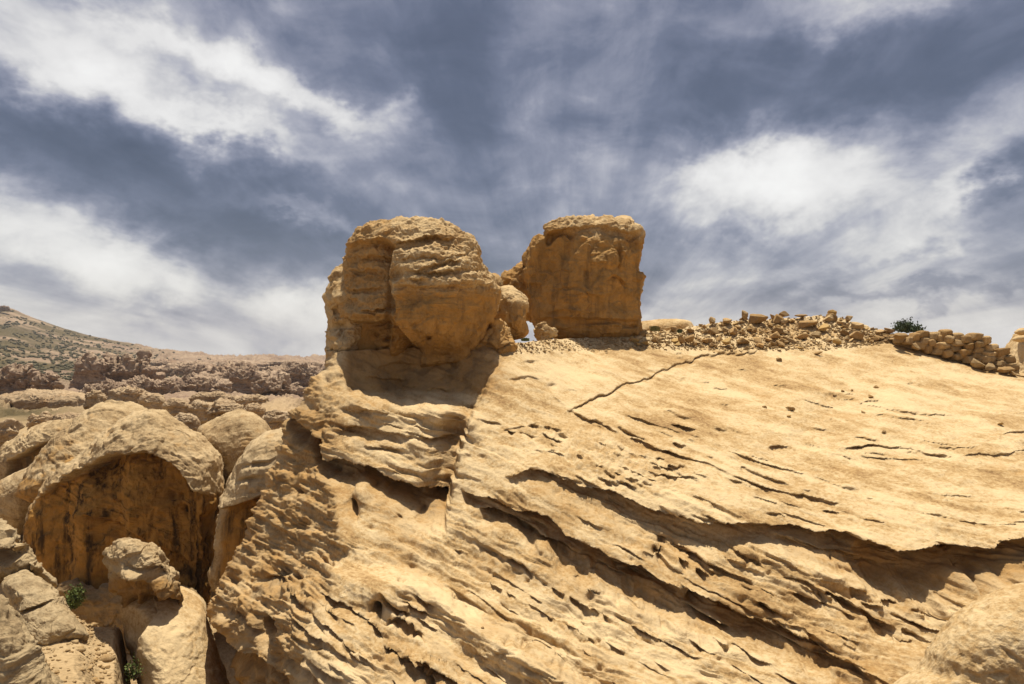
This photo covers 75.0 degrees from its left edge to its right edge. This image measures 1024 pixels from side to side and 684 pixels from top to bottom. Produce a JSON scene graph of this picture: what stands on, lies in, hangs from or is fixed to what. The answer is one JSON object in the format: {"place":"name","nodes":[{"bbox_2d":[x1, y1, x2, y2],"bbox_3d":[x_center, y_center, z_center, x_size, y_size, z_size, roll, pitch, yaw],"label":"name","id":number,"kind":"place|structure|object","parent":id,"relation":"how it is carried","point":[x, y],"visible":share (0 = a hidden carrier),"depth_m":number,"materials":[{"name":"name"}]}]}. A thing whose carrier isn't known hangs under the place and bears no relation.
{"place":"outdoors","nodes":[
{"label":"outdoors","id":0,"kind":"place"},
{"bbox_2d":[37,616,116,683],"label":"gravel","id":1,"kind":"structure","parent":0,"point":[106,657],"depth_m":12.93,"materials":[{"name":"gravel"}]},
{"bbox_2d":[0,308,325,683],"bbox_3d":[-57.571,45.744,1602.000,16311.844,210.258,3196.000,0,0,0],"label":"valley ground","id":2,"kind":"structure","parent":0,"point":[74,664],"depth_m":84.13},
{"bbox_2d":[0,305,11,311],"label":"valley crag","id":3,"kind":"structure","parent":2,"relation":"on","point":[5,308],"depth_m":696.99,"materials":[{"name":"stone"}]},
{"bbox_2d":[0,418,24,446],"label":"valley rock","id":4,"kind":"object","parent":2,"relation":"on","point":[10,428],"visible":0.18,"depth_m":39.60,"materials":[{"name":"stone"}]},
{"bbox_2d":[0,468,31,534],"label":"pale dome","id":5,"kind":"structure","parent":2,"relation":"on","point":[13,510],"depth_m":30.37,"materials":[{"name":"stone"}]},
{"bbox_2d":[0,362,39,394],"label":"valley crag","id":6,"kind":"structure","parent":2,"relation":"on","point":[15,377],"depth_m":114.50,"materials":[{"name":"stone"}]},
{"bbox_2d":[0,518,43,583],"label":"shelf rock","id":7,"kind":"object","parent":2,"relation":"on","point":[16,555],"visible":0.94,"depth_m":14.89,"materials":[{"name":"grey stone"}]},
{"bbox_2d":[0,594,63,683],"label":"rock","id":8,"kind":"object","parent":2,"relation":"on","point":[22,658],"visible":1,"depth_m":9.14,"materials":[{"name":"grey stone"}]},
{"bbox_2d":[0,419,72,479],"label":"back dome","id":9,"kind":"structure","parent":2,"relation":"on","point":[21,450],"depth_m":33.97,"materials":[{"name":"stone"}]},
{"bbox_2d":[26,411,52,429],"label":"valley rock","id":10,"kind":"object","parent":2,"relation":"on","point":[40,418],"visible":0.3,"depth_m":45.55,"materials":[{"name":"stone"}]},
{"bbox_2d":[0,388,84,409],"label":"valley rock","id":11,"kind":"object","parent":2,"relation":"on","point":[31,399],"visible":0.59,"depth_m":78.06,"materials":[{"name":"stone"}]},
{"bbox_2d":[1,569,88,645],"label":"tilted slab","id":12,"kind":"structure","parent":2,"relation":"on","point":[39,605],"depth_m":13.45,"materials":[{"name":"grey stone"}]},
{"bbox_2d":[29,371,64,389],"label":"valley crag","id":13,"kind":"structure","parent":2,"relation":"on","point":[45,381],"depth_m":107.00,"materials":[{"name":"stone"}]},
{"bbox_2d":[36,562,57,587],"bbox_3d":[-12.045,5.918,17.038,0.689,0.888,1.512,0,0,-38],"label":"shelf rock","id":14,"kind":"object","parent":2,"relation":"on","point":[47,577],"visible":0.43,"depth_m":16.57,"materials":[{"name":"grey stone"}]},
{"bbox_2d":[51,412,80,419],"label":"valley rock","id":15,"kind":"object","parent":2,"relation":"on","point":[63,416],"visible":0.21,"depth_m":41.43,"materials":[{"name":"stone"}]},
{"bbox_2d":[64,580,87,609],"bbox_3d":[-15.177,8.797,23.175,0.728,0.884,0.814,0,0,-28],"label":"shrub","id":16,"kind":"object","parent":2,"relation":"on","point":[74,598],"visible":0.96,"depth_m":23.09,"materials":[{"name":"green plant"}]},
{"bbox_2d":[14,399,146,502],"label":"ridge dome","id":17,"kind":"structure","parent":2,"relation":"on","point":[74,438],"depth_m":30.07,"materials":[{"name":"stone"}]},
{"bbox_2d":[68,351,107,389],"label":"valley crag","id":18,"kind":"structure","parent":2,"relation":"on","point":[89,367],"depth_m":158.30,"materials":[{"name":"stone"}]},
{"bbox_2d":[83,389,106,409],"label":"valley rock","id":19,"kind":"object","parent":2,"relation":"on","point":[93,397],"visible":0.78,"depth_m":65.51,"materials":[{"name":"stone"}]},
{"bbox_2d":[0,310,210,379],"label":"scrub","id":20,"kind":"object","parent":2,"relation":"on","point":[42,368],"visible":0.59,"depth_m":459.39,"materials":[{"name":"plant"}]},
{"bbox_2d":[78,379,135,395],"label":"valley crag","id":21,"kind":"structure","parent":2,"relation":"on","point":[106,386],"depth_m":94.31,"materials":[{"name":"stone"}]},
{"bbox_2d":[22,409,224,606],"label":"alcove dome","id":22,"kind":"structure","parent":2,"relation":"on","point":[155,476],"depth_m":25.40,"materials":[{"name":"stone"}]},
{"bbox_2d":[107,385,146,402],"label":"valley rock","id":23,"kind":"object","parent":2,"relation":"on","point":[127,393],"visible":0.62,"depth_m":76.72,"materials":[{"name":"stone"}]},
{"bbox_2d":[55,578,206,654],"bbox_3d":[-14.518,10.990,24.768,7.157,4.682,2.508,0,0,0],"label":"shelf rock","id":24,"kind":"object","parent":2,"relation":"on","point":[102,605],"visible":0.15,"depth_m":23.83,"materials":[{"name":"brown stone"}]},
{"bbox_2d":[101,350,165,381],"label":"valley crag","id":25,"kind":"structure","parent":2,"relation":"on","point":[126,366],"depth_m":164.17,"materials":[{"name":"stone"}]},
{"bbox_2d":[124,652,145,683],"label":"shrub","id":26,"kind":"object","parent":2,"relation":"on","point":[132,674],"visible":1,"depth_m":13.37,"materials":[{"name":"green plant"}]},
{"bbox_2d":[137,392,165,409],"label":"valley rock","id":27,"kind":"object","parent":2,"relation":"on","point":[148,400],"visible":0.49,"depth_m":51.38,"materials":[{"name":"stone"}]},
{"bbox_2d":[129,375,179,394],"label":"valley crag","id":28,"kind":"structure","parent":2,"relation":"on","point":[163,387],"depth_m":121.51,"materials":[{"name":"stone"}]},
{"bbox_2d":[149,358,183,366],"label":"valley crag","id":29,"kind":"structure","parent":2,"relation":"on","point":[158,362],"depth_m":370.31,"materials":[{"name":"stone"}]},
{"bbox_2d":[120,586,229,683],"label":"rock plinth","id":30,"kind":"object","parent":2,"relation":"on","point":[169,641],"visible":0.98,"depth_m":14.44,"materials":[{"name":"stone"}]},
{"bbox_2d":[102,537,183,607],"bbox_3d":[-8.421,5.423,15.248,1.461,2.048,2.474,0,0,-39],"label":"perched boulder","id":31,"kind":"object","parent":30,"relation":"on","point":[141,572],"visible":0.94,"depth_m":14.66,"materials":[{"name":"stone"}]},
{"bbox_2d":[162,398,188,416],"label":"valley rock","id":32,"kind":"object","parent":2,"relation":"on","point":[173,407],"visible":0.6,"depth_m":49.49,"materials":[{"name":"stone"}]},
{"bbox_2d":[155,360,217,376],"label":"valley crag","id":33,"kind":"structure","parent":2,"relation":"on","point":[181,369],"depth_m":251.94,"materials":[{"name":"stone"}]},
{"bbox_2d":[174,412,200,431],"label":"valley rock","id":34,"kind":"object","parent":2,"relation":"on","point":[191,421],"visible":0.34,"depth_m":37.55,"materials":[{"name":"stone"}]},
{"bbox_2d":[187,399,211,424],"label":"valley rock","id":35,"kind":"object","parent":2,"relation":"on","point":[198,408],"visible":0.59,"depth_m":49.40,"materials":[{"name":"stone"}]},
{"bbox_2d":[173,371,235,395],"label":"valley crag","id":36,"kind":"structure","parent":2,"relation":"on","point":[204,381],"depth_m":136.35,"materials":[{"name":"stone"}]},
{"bbox_2d":[188,391,230,403],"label":"valley rock","id":37,"kind":"object","parent":2,"relation":"on","point":[213,396],"visible":0.49,"depth_m":86.53,"materials":[{"name":"stone"}]},
{"bbox_2d":[204,400,244,421],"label":"valley rock","id":38,"kind":"object","parent":2,"relation":"on","point":[217,409],"visible":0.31,"depth_m":45.51,"materials":[{"name":"stone"}]},
{"bbox_2d":[192,360,269,370],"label":"valley crag","id":39,"kind":"structure","parent":2,"relation":"on","point":[261,366],"depth_m":398.66,"materials":[{"name":"stone"}]},
{"bbox_2d":[197,409,270,488],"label":"round dome","id":40,"kind":"structure","parent":2,"relation":"on","point":[230,435],"depth_m":30.03,"materials":[{"name":"stone"}]},
{"bbox_2d":[199,360,277,394],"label":"valley crag","id":41,"kind":"structure","parent":2,"relation":"on","point":[242,375],"depth_m":168.27,"materials":[{"name":"stone"}]},
{"bbox_2d":[207,427,282,592],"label":"leaning dome","id":42,"kind":"structure","parent":2,"relation":"on","point":[239,497],"depth_m":23.47,"materials":[{"name":"stone"}]},
{"bbox_2d":[230,394,269,407],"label":"valley rock","id":43,"kind":"object","parent":2,"relation":"on","point":[244,399],"visible":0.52,"depth_m":82.63,"materials":[{"name":"stone"}]},
{"bbox_2d":[244,402,265,417],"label":"valley rock","id":44,"kind":"object","parent":2,"relation":"on","point":[258,409],"visible":0.33,"depth_m":55.49,"materials":[{"name":"stone"}]},
{"bbox_2d":[262,409,288,429],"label":"valley rock","id":45,"kind":"object","parent":2,"relation":"on","point":[274,419],"visible":0.37,"depth_m":43.28,"materials":[{"name":"stone"}]},
{"bbox_2d":[251,371,304,396],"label":"valley crag","id":46,"kind":"structure","parent":2,"relation":"on","point":[280,385],"depth_m":116.36,"materials":[{"name":"stone"}]},
{"bbox_2d":[258,359,324,365],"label":"valley crag","id":47,"kind":"structure","parent":2,"relation":"on","point":[274,362],"depth_m":417.30,"materials":[{"name":"stone"}]},
{"bbox_2d":[261,359,322,386],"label":"valley crag","id":48,"kind":"structure","parent":2,"relation":"on","point":[301,373],"depth_m":194.82,"materials":[{"name":"stone"}]},
{"bbox_2d":[299,361,324,369],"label":"valley crag","id":49,"kind":"structure","parent":2,"relation":"on","point":[313,362],"depth_m":265.78,"materials":[{"name":"stone"}]},
{"bbox_2d":[322,263,361,356],"bbox_3d":[-4.889,-0.270,19.671,1.309,4.135,3.511,0,0,-20],"label":"rock column","id":50,"kind":"object","parent":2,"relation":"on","point":[343,334],"visible":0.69,"depth_m":18.55,"materials":[{"name":"stone"}]},
{"bbox_2d":[206,315,1023,683],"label":"rock outcrop","id":51,"kind":"object","parent":2,"relation":"on","point":[636,515],"visible":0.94,"depth_m":12.99,"materials":[{"name":"stone"}]},
{"bbox_2d":[336,216,501,366],"bbox_3d":[-2.693,-1.382,19.010,4.805,4.590,4.442,0,0,0],"label":"balanced boulder","id":52,"kind":"object","parent":51,"relation":"on","point":[429,288],"visible":0.94,"depth_m":17.79,"materials":[{"name":"stone"}]},
{"bbox_2d":[492,273,502,286],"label":"gap boulder","id":53,"kind":"object","parent":51,"relation":"on","point":[499,280],"visible":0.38,"depth_m":23.54,"materials":[{"name":"stone"}]},
{"bbox_2d":[494,285,528,339],"bbox_3d":[-0.060,-0.917,21.408,1.233,1.818,2.297,0,0,0],"label":"boulder","id":54,"kind":"object","parent":51,"relation":"on","point":[513,310],"visible":0.79,"depth_m":20.46,"materials":[{"name":"stone"}]},
{"bbox_2d":[533,322,557,340],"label":"foot stone","id":55,"kind":"object","parent":51,"relation":"on","point":[543,331],"visible":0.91,"depth_m":21.91,"materials":[{"name":"stone"}]},
{"bbox_2d":[522,214,645,338],"bbox_3d":[2.692,-2.320,24.672,4.796,5.029,4.182,0,0,0],"label":"block boulder","id":56,"kind":"object","parent":51,"relation":"on","point":[583,276],"visible":0.94,"depth_m":23.31,"materials":[{"name":"stone"}]},
{"bbox_2d":[501,261,531,322],"bbox_3d":[0.433,-1.984,25.542,1.808,2.519,2.433,0,0,0],"label":"wedge boulder","id":57,"kind":"object","parent":56,"relation":"on","point":[513,276],"visible":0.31,"depth_m":24.57,"materials":[{"name":"stone"}]},
{"bbox_2d":[649,326,659,330],"bbox_3d":[5.072,-0.479,23.598,0.404,0.196,0.438,0,0,-44],"label":"grass tuft","id":58,"kind":"object","parent":51,"relation":"on","point":[655,328],"visible":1,"depth_m":23.51,"materials":[{"name":"plant"}]},
{"bbox_2d":[641,319,693,330],"bbox_3d":[7.522,-0.356,33.399,3.956,1.594,3.247,0,0,0],"label":"back ledge","id":59,"kind":"object","parent":51,"relation":"on","point":[665,324],"visible":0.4,"depth_m":32.05,"materials":[{"name":"stone"}]},
{"bbox_2d":[678,335,684,343],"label":"rubble stone","id":60,"kind":"object","parent":51,"relation":"on","point":[681,339],"visible":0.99,"depth_m":23.54,"materials":[{"name":"stone"}]},
{"bbox_2d":[684,334,694,342],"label":"rubble stone","id":61,"kind":"object","parent":51,"relation":"on","point":[689,339],"visible":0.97,"depth_m":23.63,"materials":[{"name":"stone"}]},
{"bbox_2d":[515,314,893,353],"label":"gravel","id":62,"kind":"structure","parent":51,"relation":"on","point":[668,342],"depth_m":24.35,"materials":[{"name":"gravel"}]},
{"bbox_2d":[651,337,658,343],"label":"rubble stone","id":63,"kind":"object","parent":62,"relation":"on","point":[654,339],"visible":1,"depth_m":23.32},
{"bbox_2d":[670,326,676,331],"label":"rubble stone","id":64,"kind":"object","parent":62,"relation":"on","point":[673,328],"visible":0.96,"depth_m":24.85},
{"bbox_2d":[707,327,718,333],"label":"rubble stone","id":65,"kind":"object","parent":62,"relation":"on","point":[713,330],"visible":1,"depth_m":24.89,"materials":[{"name":"stone"}]},
{"bbox_2d":[729,327,736,334],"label":"rubble stone","id":66,"kind":"object","parent":62,"relation":"on","point":[733,331],"visible":1,"depth_m":25.06,"materials":[{"name":"stone"}]},
{"bbox_2d":[769,331,780,338],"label":"rubble stone","id":67,"kind":"object","parent":62,"relation":"on","point":[776,335],"visible":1,"depth_m":24.66,"materials":[{"name":"stone"}]},
{"bbox_2d":[778,311,789,316],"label":"rubble stone","id":68,"kind":"object","parent":62,"relation":"on","point":[783,313],"visible":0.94,"depth_m":26.51,"materials":[{"name":"stone"}]},
{"bbox_2d":[783,336,796,342],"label":"rubble stone","id":69,"kind":"object","parent":62,"relation":"on","point":[790,340],"visible":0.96,"depth_m":24.29,"materials":[{"name":"stone"}]},
{"bbox_2d":[794,314,807,316],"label":"rubble stone","id":70,"kind":"object","parent":62,"relation":"on","point":[801,315],"visible":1,"depth_m":26.57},
{"bbox_2d":[796,333,808,339],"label":"rubble stone","id":71,"kind":"object","parent":62,"relation":"on","point":[803,336],"visible":0.86,"depth_m":24.69,"materials":[{"name":"stone"}]},
{"bbox_2d":[798,320,818,327],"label":"rubble stone","id":72,"kind":"object","parent":62,"relation":"on","point":[807,323],"visible":0.99,"depth_m":25.84,"materials":[{"name":"stone"}]},
{"bbox_2d":[811,332,820,337],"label":"rubble stone","id":73,"kind":"object","parent":62,"relation":"on","point":[816,334],"visible":0.94,"depth_m":25.11,"materials":[{"name":"stone"}]},
{"bbox_2d":[818,323,829,330],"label":"rubble stone","id":74,"kind":"object","parent":62,"relation":"on","point":[823,327],"visible":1,"depth_m":25.57,"materials":[{"name":"stone"}]},
{"bbox_2d":[832,339,841,344],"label":"rubble stone","id":75,"kind":"object","parent":62,"relation":"on","point":[837,341],"visible":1,"depth_m":24.51,"materials":[{"name":"stone"}]},
{"bbox_2d":[839,330,848,335],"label":"rubble stone","id":76,"kind":"object","parent":62,"relation":"on","point":[844,332],"visible":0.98,"depth_m":25.34,"materials":[{"name":"stone"}]},
{"bbox_2d":[849,331,863,339],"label":"rubble stone","id":77,"kind":"object","parent":62,"relation":"on","point":[858,335],"visible":1,"depth_m":24.90,"materials":[{"name":"stone"}]},
{"bbox_2d":[884,328,893,332],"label":"rubble stone","id":78,"kind":"object","parent":62,"relation":"on","point":[890,330],"visible":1,"depth_m":25.68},
{"bbox_2d":[709,317,714,323],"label":"rubble stone","id":79,"kind":"object","parent":51,"relation":"on","point":[711,320],"visible":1,"depth_m":25.71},
{"bbox_2d":[721,337,730,344],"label":"rubble stone","id":80,"kind":"object","parent":51,"relation":"on","point":[726,341],"visible":1,"depth_m":23.80,"materials":[{"name":"stone"}]},
{"bbox_2d":[722,318,731,323],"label":"rubble stone","id":81,"kind":"object","parent":51,"relation":"on","point":[726,320],"visible":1,"depth_m":25.79,"materials":[{"name":"stone"}]},
{"bbox_2d":[736,338,749,344],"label":"rubble stone","id":82,"kind":"object","parent":51,"relation":"on","point":[742,341],"visible":1,"depth_m":24.05,"materials":[{"name":"stone"}]},
{"bbox_2d":[742,310,747,319],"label":"rubble stone","id":83,"kind":"object","parent":51,"relation":"on","point":[744,315],"visible":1,"depth_m":26.31,"materials":[{"name":"stone"}]},
{"bbox_2d":[749,314,767,323],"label":"rubble stone","id":84,"kind":"object","parent":51,"relation":"on","point":[756,318],"visible":1,"depth_m":26.17,"materials":[{"name":"stone"}]},
{"bbox_2d":[756,343,763,347],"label":"rubble stone","id":85,"kind":"object","parent":51,"relation":"on","point":[759,345],"visible":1,"depth_m":23.92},
{"bbox_2d":[753,337,761,342],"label":"rubble stone","id":86,"kind":"object","parent":85,"relation":"on","point":[757,340],"visible":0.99,"depth_m":24.11,"materials":[{"name":"stone"}]},
{"bbox_2d":[771,327,783,334],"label":"rubble stone","id":87,"kind":"object","parent":51,"relation":"on","point":[779,330],"visible":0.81,"depth_m":25.21,"materials":[{"name":"stone"}]},
{"bbox_2d":[772,314,783,323],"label":"rubble stone","id":88,"kind":"object","parent":51,"relation":"on","point":[777,318],"visible":0.88,"depth_m":26.24,"materials":[{"name":"stone"}]},
{"bbox_2d":[776,340,785,347],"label":"rubble stone","id":89,"kind":"object","parent":51,"relation":"on","point":[780,344],"visible":1,"depth_m":24.07,"materials":[{"name":"stone"}]},
{"bbox_2d":[780,320,788,324],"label":"rubble stone","id":90,"kind":"object","parent":51,"relation":"on","point":[783,322],"visible":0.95,"depth_m":26.16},
{"bbox_2d":[785,406,794,410],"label":"rubble stone","id":91,"kind":"object","parent":51,"relation":"on","point":[791,408],"visible":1,"depth_m":17.45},
{"bbox_2d":[823,314,833,321],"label":"rubble stone","id":92,"kind":"object","parent":51,"relation":"on","point":[829,318],"visible":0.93,"depth_m":26.52,"materials":[{"name":"stone"}]},
{"bbox_2d":[826,313,837,321],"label":"rubble stone","id":93,"kind":"object","parent":51,"relation":"on","point":[834,316],"visible":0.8,"depth_m":26.67,"materials":[{"name":"stone"}]},
{"bbox_2d":[827,309,836,314],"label":"rubble stone","id":94,"kind":"object","parent":93,"relation":"on","point":[832,311],"visible":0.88,"depth_m":26.87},
{"bbox_2d":[845,315,852,320],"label":"rubble stone","id":95,"kind":"object","parent":51,"relation":"on","point":[848,318],"visible":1,"depth_m":26.67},
{"bbox_2d":[851,322,864,329],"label":"rubble stone","id":96,"kind":"object","parent":51,"relation":"on","point":[856,325],"visible":1,"depth_m":26.05,"materials":[{"name":"stone"}]},
{"bbox_2d":[876,329,884,333],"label":"rubble stone","id":97,"kind":"object","parent":51,"relation":"on","point":[880,331],"visible":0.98,"depth_m":25.81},
{"bbox_2d":[893,333,908,338],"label":"rubble stone","id":98,"kind":"object","parent":51,"relation":"on","point":[899,335],"visible":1,"depth_m":24.17,"materials":[{"name":"stone"}]},
{"bbox_2d":[891,317,925,332],"bbox_3d":[15.602,-0.673,26.382,1.328,0.662,1.042,0,0,22],"label":"shrub","id":99,"kind":"object","parent":51,"relation":"on","point":[904,326],"visible":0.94,"depth_m":26.25,"materials":[{"name":"green plant"}]},
{"bbox_2d":[912,343,920,349],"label":"rubble stone","id":100,"kind":"object","parent":51,"relation":"on","point":[915,346],"visible":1,"depth_m":23.93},
{"bbox_2d":[893,583,1023,683],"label":"foreground boulder","id":101,"kind":"object","parent":51,"relation":"on","point":[980,640],"visible":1,"depth_m":6.77,"materials":[{"name":"stone"}]},
{"bbox_2d":[970,358,985,369],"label":"rubble stone","id":102,"kind":"object","parent":51,"relation":"on","point":[975,363],"visible":1,"depth_m":22.75,"materials":[{"name":"stone"}]},
{"bbox_2d":[985,362,995,369],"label":"rubble stone","id":103,"kind":"object","parent":51,"relation":"on","point":[990,365],"visible":1,"depth_m":22.59,"materials":[{"name":"stone"}]},
{"bbox_2d":[997,366,1015,372],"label":"rubble stone","id":104,"kind":"object","parent":51,"relation":"on","point":[1004,369],"visible":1,"depth_m":22.26,"materials":[{"name":"stone"}]},
{"bbox_2d":[1005,334,1023,372],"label":"rock knoll","id":105,"kind":"structure","parent":2,"relation":"on","point":[1017,349],"depth_m":33.27,"materials":[{"name":"stone"}]},
{"bbox_2d":[1012,336,1023,341],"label":"flat stone","id":106,"kind":"object","parent":105,"relation":"on","point":[1018,338],"visible":1,"depth_m":32.06,"materials":[{"name":"stone"}]},
{"bbox_2d":[1014,328,1023,334],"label":"flat stone","id":107,"kind":"object","parent":105,"relation":"on","point":[1019,331],"visible":1,"depth_m":33.09,"materials":[{"name":"stone"}]},
{"bbox_2d":[475,318,517,353],"bbox_3d":[-0.695,-0.040,19.651,1.726,1.328,2.148,0,0,0],"label":"boulder","id":108,"kind":"object","parent":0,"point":[498,337],"visible":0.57,"depth_m":18.77,"materials":[{"name":"stone"}]},
{"bbox_2d":[0,0,1023,356],"label":"sky","id":109,"kind":"structure","parent":0,"point":[180,175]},
{"bbox_2d":[889,329,1019,373],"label":"stone wall","id":110,"kind":"structure","parent":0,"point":[949,344],"depth_m":23.41,"materials":[{"name":"stone"}]}
]}

